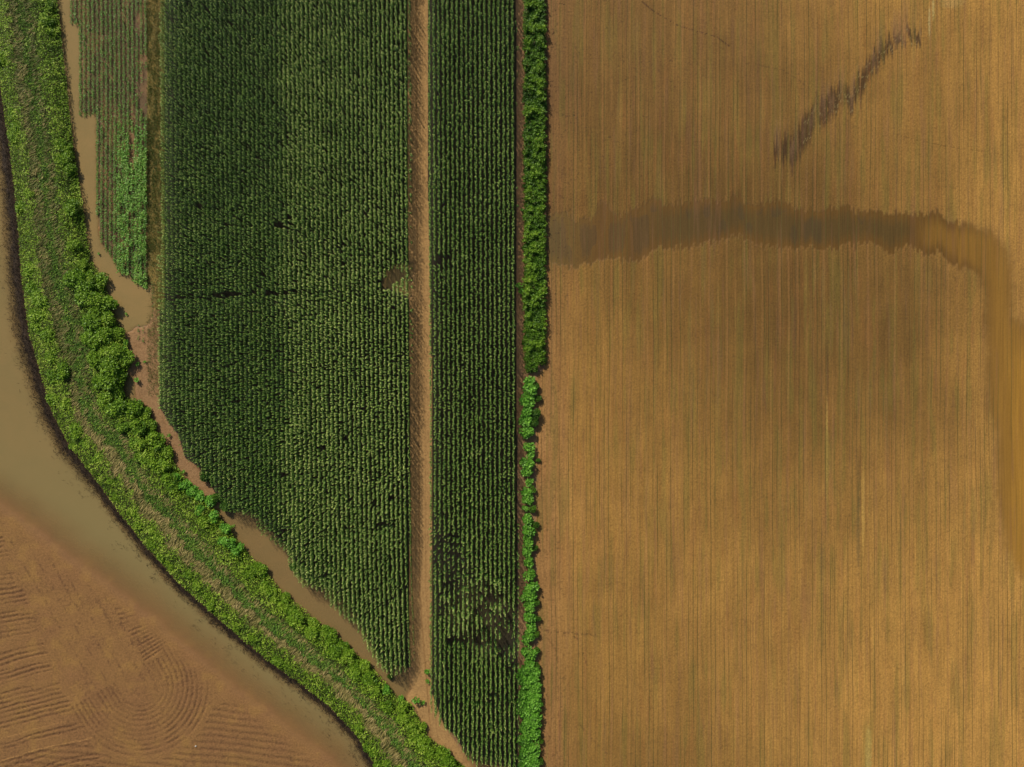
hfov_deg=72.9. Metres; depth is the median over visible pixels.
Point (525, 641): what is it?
bush
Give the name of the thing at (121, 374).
shrub
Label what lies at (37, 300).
shrub
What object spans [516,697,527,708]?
bush
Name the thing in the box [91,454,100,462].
shrub
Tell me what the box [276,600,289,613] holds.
shrub
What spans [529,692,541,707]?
bush
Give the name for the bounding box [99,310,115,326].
shrub
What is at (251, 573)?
shrub
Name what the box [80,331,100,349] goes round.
shrub
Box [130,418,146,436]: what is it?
shrub
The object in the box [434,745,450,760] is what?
shrub
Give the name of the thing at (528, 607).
bush
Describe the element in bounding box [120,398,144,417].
shrub
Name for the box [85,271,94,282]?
shrub
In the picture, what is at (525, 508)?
bush
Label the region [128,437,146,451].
shrub
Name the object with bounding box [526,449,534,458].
bush
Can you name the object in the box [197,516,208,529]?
shrub
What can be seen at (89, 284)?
shrub
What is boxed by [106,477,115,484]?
shrub
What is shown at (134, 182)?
bean crop
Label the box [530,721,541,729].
bush
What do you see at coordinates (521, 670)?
bush
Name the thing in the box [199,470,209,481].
shrub
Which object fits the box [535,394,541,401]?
shrub
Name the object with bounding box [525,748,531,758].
bush
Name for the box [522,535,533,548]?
bush
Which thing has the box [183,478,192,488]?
bush
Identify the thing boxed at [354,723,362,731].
shrub
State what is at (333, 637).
shrub
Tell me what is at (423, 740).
shrub
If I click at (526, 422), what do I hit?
bush
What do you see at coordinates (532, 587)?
bush
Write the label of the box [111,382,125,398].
shrub
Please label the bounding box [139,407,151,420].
shrub
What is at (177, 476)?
bush
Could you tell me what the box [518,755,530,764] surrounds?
bush
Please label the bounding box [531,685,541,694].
bush
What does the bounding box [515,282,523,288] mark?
weed clump
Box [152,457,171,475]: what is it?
shrub
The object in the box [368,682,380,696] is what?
shrub
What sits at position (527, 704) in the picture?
bush
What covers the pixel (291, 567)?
shrub
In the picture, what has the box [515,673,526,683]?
bush
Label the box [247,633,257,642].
shrub
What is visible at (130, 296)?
flood pool
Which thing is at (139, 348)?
ground
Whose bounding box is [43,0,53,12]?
shrub
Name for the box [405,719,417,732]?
shrub
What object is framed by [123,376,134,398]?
puddle
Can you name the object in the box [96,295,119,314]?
shrub
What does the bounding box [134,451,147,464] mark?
shrub
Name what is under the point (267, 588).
shrub
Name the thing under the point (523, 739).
bush
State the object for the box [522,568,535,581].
bush
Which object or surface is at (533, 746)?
bush
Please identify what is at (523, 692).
bush
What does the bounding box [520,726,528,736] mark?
bush
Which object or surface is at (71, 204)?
shrub
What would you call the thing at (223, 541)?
bush
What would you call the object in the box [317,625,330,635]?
shrub
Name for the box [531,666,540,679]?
bush
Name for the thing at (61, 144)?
shrub
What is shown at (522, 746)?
bush
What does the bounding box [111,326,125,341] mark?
shrub
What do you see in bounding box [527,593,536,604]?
bush
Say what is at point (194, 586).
shrub
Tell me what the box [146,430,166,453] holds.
shrub
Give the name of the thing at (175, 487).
shrub
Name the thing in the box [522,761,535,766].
bush
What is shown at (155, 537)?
shrub
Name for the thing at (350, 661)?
shrub
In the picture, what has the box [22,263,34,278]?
shrub
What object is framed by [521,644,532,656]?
bush
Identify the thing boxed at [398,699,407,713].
shrub
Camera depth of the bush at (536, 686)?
114.18 m
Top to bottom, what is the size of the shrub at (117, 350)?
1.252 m
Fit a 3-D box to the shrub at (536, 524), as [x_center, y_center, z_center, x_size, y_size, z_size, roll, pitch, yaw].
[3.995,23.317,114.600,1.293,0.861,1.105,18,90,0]
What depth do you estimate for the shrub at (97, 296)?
113.36 m
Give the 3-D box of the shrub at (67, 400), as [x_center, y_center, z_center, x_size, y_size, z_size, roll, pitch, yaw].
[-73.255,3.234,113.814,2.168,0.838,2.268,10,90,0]
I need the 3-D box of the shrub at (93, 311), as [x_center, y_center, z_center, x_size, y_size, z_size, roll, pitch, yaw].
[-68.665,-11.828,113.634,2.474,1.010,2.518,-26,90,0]
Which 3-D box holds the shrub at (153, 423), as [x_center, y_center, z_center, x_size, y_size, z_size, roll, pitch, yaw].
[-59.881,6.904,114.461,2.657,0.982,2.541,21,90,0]
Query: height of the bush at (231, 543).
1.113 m
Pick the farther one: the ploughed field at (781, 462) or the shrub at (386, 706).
the ploughed field at (781, 462)
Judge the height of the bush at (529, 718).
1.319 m
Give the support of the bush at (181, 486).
on the levee
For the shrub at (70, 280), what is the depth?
113.12 m
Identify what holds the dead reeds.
on the water
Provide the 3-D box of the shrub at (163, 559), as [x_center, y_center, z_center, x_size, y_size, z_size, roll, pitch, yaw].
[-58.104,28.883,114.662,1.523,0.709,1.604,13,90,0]
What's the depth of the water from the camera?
115.07 m
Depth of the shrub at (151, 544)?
114.32 m
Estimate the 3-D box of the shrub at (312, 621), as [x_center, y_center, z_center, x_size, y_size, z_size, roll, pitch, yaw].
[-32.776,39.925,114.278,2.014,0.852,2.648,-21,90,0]
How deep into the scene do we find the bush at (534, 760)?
114.17 m
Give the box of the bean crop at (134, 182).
[70,0,154,341]
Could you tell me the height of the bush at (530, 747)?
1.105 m
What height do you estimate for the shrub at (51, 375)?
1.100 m
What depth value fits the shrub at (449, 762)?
113.80 m
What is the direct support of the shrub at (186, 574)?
on the levee
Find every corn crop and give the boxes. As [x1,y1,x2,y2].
[156,0,414,676]
[427,0,520,766]
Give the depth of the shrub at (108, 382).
113.25 m
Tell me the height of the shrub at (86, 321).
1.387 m
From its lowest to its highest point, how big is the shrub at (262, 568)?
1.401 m
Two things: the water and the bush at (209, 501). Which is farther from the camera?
the water
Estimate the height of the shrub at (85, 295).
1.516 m
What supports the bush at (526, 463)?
on the ground at (139, 348)
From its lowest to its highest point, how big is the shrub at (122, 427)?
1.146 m
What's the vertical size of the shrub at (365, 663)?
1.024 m
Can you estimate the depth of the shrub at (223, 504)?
114.12 m
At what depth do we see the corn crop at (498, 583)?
112.94 m
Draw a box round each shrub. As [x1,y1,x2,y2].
[0,50,5,66]
[6,127,17,141]
[7,108,15,119]
[9,121,19,133]
[14,201,24,213]
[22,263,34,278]
[23,188,36,197]
[25,281,38,294]
[28,308,45,321]
[29,322,41,332]
[30,289,49,307]
[38,12,54,26]
[39,328,54,341]
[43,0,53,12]
[44,25,54,35]
[44,349,56,363]
[45,368,57,383]
[45,393,57,405]
[53,139,66,149]
[55,152,70,166]
[56,362,69,380]
[59,397,72,409]
[61,143,73,157]
[62,268,85,287]
[63,161,77,175]
[63,198,79,215]
[66,239,82,249]
[68,442,77,449]
[69,422,82,439]
[73,286,94,307]
[74,280,94,292]
[75,258,87,271]
[79,313,100,332]
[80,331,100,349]
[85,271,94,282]
[86,350,102,369]
[87,305,101,316]
[89,291,105,308]
[91,373,117,390]
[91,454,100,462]
[94,272,108,291]
[94,326,112,344]
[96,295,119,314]
[97,345,111,359]
[97,392,113,407]
[98,355,120,376]
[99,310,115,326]
[104,397,127,417]
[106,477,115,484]
[109,342,124,360]
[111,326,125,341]
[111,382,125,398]
[111,492,117,501]
[113,366,128,384]
[115,421,130,432]
[117,349,134,366]
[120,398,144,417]
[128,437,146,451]
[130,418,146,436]
[132,521,141,529]
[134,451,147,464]
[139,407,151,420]
[143,418,157,431]
[144,452,157,468]
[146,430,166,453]
[146,539,156,549]
[149,526,155,535]
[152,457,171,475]
[153,531,163,541]
[157,553,164,561]
[158,445,173,459]
[160,473,177,490]
[167,484,178,493]
[183,569,195,578]
[192,580,200,590]
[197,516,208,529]
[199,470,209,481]
[207,599,214,610]
[211,493,221,502]
[219,500,228,511]
[232,622,239,630]
[241,565,255,578]
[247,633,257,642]
[251,561,268,577]
[259,580,273,595]
[267,588,279,602]
[271,656,283,665]
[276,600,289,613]
[279,591,290,603]
[287,609,303,625]
[289,563,297,570]
[303,627,317,639]
[308,618,319,628]
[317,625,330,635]
[323,627,338,646]
[325,644,340,660]
[335,639,349,649]
[339,648,355,663]
[347,664,360,680]
[348,658,358,669]
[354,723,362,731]
[358,659,370,673]
[360,671,377,686]
[362,742,371,751]
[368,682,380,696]
[368,747,377,756]
[381,700,392,712]
[384,759,390,766]
[395,714,410,724]
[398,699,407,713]
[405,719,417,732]
[409,731,420,742]
[414,722,426,732]
[415,734,430,751]
[423,747,434,758]
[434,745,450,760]
[440,754,456,766]
[529,485,536,492]
[529,505,536,512]
[531,408,540,418]
[531,417,538,426]
[533,521,539,527]
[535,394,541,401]
[537,736,543,743]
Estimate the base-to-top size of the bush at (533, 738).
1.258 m
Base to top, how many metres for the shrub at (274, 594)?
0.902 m
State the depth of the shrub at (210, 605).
114.27 m
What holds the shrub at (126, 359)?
on the levee
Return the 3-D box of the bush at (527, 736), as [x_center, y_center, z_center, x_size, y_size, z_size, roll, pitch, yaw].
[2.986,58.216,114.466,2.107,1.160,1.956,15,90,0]
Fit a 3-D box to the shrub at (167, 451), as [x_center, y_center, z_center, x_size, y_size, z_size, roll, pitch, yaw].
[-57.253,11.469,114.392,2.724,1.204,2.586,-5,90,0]
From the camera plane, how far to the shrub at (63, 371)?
113.33 m
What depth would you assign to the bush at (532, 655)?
114.13 m
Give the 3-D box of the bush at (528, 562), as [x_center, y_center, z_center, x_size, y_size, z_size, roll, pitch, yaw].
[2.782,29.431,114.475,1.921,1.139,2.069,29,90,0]
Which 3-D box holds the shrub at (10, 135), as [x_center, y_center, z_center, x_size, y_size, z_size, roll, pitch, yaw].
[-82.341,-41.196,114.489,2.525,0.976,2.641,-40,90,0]
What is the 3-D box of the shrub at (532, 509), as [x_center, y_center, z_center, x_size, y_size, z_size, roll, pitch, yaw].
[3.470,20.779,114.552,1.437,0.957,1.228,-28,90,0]
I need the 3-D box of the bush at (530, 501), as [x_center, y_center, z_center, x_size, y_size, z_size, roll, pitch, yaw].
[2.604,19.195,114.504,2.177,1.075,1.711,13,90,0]
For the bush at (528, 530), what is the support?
on the ground at (139, 348)
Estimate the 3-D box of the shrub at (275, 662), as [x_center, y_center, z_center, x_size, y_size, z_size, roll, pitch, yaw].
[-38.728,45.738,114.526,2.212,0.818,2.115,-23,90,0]
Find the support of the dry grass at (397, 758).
on the levee
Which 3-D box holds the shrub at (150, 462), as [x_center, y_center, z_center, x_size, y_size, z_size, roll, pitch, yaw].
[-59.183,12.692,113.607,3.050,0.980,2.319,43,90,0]
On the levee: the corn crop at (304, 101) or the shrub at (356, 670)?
the shrub at (356, 670)
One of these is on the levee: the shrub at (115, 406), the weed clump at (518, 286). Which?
the shrub at (115, 406)
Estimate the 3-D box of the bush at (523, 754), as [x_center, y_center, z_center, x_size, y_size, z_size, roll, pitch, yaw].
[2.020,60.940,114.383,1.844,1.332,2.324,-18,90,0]
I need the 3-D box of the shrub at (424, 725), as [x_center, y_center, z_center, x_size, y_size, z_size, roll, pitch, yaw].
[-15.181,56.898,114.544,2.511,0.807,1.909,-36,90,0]
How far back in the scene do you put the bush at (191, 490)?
114.02 m
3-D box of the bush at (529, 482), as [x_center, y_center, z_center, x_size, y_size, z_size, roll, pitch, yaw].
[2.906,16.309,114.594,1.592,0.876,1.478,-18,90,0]
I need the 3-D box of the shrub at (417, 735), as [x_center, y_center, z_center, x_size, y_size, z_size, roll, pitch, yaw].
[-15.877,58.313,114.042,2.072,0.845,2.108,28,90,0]
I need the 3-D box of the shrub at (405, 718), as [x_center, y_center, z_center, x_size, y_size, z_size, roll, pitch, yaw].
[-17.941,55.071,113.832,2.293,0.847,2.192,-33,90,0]
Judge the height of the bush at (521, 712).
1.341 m
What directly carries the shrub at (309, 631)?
on the levee
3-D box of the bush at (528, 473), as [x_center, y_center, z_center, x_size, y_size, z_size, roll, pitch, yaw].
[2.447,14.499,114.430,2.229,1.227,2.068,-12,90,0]
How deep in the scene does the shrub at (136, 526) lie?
114.39 m
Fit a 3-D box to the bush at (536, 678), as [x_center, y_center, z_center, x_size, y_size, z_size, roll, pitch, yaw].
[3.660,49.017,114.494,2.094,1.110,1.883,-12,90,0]
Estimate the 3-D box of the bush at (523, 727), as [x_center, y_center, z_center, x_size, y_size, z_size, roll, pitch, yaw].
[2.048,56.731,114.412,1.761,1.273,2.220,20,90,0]
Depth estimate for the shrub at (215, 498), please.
114.19 m
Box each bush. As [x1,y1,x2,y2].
[172,472,180,481]
[178,480,186,491]
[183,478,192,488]
[186,485,198,496]
[193,490,204,500]
[194,505,204,515]
[204,494,215,507]
[209,510,218,523]
[216,537,228,546]
[218,522,231,533]
[226,537,235,548]
[230,547,239,558]
[236,541,244,551]
[381,684,390,694]
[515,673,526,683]
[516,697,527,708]
[516,707,529,718]
[516,735,529,746]
[517,664,530,674]
[517,678,531,689]
[517,687,528,698]
[518,417,532,427]
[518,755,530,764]
[519,394,535,406]
[519,426,534,438]
[519,457,535,469]
[519,589,530,601]
[519,722,528,731]
[519,742,529,752]
[519,747,528,758]
[520,406,533,418]
[520,468,532,476]
[520,486,532,498]
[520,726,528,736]
[521,505,528,511]
[521,635,529,645]
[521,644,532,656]
[522,381,537,398]
[522,496,533,504]
[522,513,533,525]
[522,524,536,537]
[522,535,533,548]
[522,547,533,557]
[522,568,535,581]
[522,631,534,641]
[522,718,532,727]
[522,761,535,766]
[523,376,535,386]
[523,442,535,451]
[523,556,533,568]
[523,601,534,613]
[523,611,535,624]
[523,706,533,716]
[524,580,539,593]
[524,659,534,671]
[524,698,533,709]
[524,740,534,752]
[525,478,533,486]
[525,621,536,632]
[525,650,537,659]
[525,713,534,723]
[525,732,531,741]
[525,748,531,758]
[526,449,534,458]
[526,672,536,683]
[526,676,534,688]
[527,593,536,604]
[529,676,539,684]
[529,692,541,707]
[529,728,540,737]
[529,740,540,751]
[529,755,538,766]
[530,682,541,692]
[530,712,542,722]
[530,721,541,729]
[530,731,540,740]
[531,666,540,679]
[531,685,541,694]
[531,748,540,758]
[532,700,543,711]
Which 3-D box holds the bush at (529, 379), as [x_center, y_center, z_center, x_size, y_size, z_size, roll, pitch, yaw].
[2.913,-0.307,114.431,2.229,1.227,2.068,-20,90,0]
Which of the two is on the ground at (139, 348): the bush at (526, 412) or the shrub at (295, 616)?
the bush at (526, 412)
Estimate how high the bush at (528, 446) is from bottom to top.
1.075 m
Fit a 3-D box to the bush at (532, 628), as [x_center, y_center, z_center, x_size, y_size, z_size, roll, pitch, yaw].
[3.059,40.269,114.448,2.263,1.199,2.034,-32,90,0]
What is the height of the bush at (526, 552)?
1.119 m
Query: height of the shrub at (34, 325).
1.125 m
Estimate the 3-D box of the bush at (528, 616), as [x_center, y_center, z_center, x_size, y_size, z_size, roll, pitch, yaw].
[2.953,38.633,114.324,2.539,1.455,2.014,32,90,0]
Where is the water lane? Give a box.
[220,510,408,696]
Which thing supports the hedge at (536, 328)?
on the ground at (139, 348)
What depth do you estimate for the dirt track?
115.00 m
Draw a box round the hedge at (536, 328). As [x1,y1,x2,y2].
[521,0,547,372]
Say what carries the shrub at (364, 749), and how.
on the levee
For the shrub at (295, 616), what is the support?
on the levee
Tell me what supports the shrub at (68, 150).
on the levee
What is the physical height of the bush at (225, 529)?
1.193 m
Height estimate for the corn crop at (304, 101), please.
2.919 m
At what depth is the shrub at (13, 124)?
114.08 m
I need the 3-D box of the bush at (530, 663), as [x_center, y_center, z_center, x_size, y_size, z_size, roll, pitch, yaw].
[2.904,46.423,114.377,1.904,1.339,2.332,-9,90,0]
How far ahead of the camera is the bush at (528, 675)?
114.15 m
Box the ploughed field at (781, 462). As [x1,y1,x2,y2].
[535,0,1023,766]
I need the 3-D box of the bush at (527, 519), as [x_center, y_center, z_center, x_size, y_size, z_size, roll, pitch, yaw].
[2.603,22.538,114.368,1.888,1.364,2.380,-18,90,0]
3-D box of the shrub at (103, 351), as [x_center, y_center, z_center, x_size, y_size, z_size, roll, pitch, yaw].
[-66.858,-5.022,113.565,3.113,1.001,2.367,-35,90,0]
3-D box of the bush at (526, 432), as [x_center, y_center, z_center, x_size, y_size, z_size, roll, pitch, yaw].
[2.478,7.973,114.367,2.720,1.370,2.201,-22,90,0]
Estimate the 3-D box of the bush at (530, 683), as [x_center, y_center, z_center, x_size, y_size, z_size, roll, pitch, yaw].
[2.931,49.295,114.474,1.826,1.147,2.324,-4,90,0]
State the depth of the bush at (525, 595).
114.10 m
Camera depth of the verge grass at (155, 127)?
114.92 m
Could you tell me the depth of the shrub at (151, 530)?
113.90 m
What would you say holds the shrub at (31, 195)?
on the levee
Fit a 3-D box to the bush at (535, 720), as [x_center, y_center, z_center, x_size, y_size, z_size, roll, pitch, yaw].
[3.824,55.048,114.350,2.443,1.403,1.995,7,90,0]
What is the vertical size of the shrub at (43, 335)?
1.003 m
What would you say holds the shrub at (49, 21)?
on the levee
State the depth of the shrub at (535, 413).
114.06 m
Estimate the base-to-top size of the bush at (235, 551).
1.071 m
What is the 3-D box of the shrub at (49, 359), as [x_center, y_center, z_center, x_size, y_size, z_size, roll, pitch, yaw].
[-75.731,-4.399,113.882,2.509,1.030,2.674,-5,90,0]
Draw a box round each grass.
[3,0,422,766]
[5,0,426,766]
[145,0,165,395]
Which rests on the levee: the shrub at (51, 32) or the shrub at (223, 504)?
the shrub at (51, 32)
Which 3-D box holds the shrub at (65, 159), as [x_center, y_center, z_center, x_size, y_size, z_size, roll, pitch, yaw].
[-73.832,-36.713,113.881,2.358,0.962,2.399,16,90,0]
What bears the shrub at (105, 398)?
on the levee
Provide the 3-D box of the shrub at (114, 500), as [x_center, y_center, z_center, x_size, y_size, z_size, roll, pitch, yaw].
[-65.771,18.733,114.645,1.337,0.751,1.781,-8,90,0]
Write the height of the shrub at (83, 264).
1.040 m
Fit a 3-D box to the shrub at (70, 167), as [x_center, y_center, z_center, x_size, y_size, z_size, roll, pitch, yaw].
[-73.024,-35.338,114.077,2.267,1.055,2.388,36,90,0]
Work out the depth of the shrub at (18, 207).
114.47 m
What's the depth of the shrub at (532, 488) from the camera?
114.44 m
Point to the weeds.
(122, 420)
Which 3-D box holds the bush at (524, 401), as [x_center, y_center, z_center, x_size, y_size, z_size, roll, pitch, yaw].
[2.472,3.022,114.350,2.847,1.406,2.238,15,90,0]
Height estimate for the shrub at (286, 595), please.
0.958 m
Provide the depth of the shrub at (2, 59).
114.21 m
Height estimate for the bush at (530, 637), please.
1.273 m
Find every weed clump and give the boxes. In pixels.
[411,696,420,704]
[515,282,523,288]
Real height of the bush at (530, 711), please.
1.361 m
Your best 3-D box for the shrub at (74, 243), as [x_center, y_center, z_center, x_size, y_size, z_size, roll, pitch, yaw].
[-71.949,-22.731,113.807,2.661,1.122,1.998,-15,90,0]
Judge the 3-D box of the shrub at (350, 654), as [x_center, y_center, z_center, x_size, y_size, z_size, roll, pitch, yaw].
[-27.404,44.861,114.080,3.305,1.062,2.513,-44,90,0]
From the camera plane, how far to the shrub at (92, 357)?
113.30 m
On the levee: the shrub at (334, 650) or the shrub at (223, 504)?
the shrub at (334, 650)
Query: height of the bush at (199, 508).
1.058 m
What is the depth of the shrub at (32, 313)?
113.84 m
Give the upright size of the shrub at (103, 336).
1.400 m
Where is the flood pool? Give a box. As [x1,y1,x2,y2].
[58,0,152,333]
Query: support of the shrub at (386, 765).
on the levee
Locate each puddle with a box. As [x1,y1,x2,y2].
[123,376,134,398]
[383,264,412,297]
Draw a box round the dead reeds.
[0,72,373,766]
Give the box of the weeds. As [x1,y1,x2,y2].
[0,0,463,766]
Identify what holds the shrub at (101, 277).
on the levee
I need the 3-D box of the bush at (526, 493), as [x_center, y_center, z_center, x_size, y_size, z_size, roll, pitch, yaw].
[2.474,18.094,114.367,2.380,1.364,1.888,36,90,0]
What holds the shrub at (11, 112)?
on the levee
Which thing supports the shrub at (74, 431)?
on the levee
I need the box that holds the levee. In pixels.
[0,0,444,766]
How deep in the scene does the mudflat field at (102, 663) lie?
115.01 m
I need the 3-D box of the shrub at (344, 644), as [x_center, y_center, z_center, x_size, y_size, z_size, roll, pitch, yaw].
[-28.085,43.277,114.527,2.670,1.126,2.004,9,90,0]
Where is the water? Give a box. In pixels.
[0,170,367,766]
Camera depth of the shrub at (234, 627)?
114.45 m
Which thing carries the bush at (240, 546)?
on the levee
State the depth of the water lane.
115.06 m
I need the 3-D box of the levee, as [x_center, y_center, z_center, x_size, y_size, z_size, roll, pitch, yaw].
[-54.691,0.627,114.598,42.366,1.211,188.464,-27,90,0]
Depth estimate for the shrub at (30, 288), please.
113.82 m
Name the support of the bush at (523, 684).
on the ground at (139, 348)
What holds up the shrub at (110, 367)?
on the levee
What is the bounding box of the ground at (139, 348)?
[59,0,547,766]
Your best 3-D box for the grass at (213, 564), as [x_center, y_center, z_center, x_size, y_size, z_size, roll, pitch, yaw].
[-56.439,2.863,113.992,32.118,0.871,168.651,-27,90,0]
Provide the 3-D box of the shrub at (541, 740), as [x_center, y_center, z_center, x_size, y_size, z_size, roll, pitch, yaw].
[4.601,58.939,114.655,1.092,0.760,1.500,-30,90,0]
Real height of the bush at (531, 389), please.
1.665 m
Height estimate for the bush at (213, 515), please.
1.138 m
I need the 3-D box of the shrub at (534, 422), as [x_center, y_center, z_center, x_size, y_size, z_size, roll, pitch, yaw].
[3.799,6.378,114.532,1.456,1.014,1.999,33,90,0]
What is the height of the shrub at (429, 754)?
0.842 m
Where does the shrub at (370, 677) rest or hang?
on the levee
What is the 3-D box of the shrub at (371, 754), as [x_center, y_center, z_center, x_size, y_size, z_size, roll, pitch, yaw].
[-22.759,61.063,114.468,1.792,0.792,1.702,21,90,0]
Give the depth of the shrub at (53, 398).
114.39 m
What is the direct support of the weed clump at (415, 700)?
on the dirt track
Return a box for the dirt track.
[404,0,474,766]
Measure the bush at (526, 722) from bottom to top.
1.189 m
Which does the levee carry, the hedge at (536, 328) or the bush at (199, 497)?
the bush at (199, 497)
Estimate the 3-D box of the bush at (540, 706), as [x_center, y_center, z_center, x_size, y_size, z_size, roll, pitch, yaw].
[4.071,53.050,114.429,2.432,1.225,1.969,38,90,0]
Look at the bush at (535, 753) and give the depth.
114.25 m
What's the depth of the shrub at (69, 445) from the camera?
114.63 m
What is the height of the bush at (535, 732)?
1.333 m
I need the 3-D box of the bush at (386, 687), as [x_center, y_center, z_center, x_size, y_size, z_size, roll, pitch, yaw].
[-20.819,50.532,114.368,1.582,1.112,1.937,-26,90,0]
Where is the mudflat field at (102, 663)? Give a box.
[0,85,373,766]
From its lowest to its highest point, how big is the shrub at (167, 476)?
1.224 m

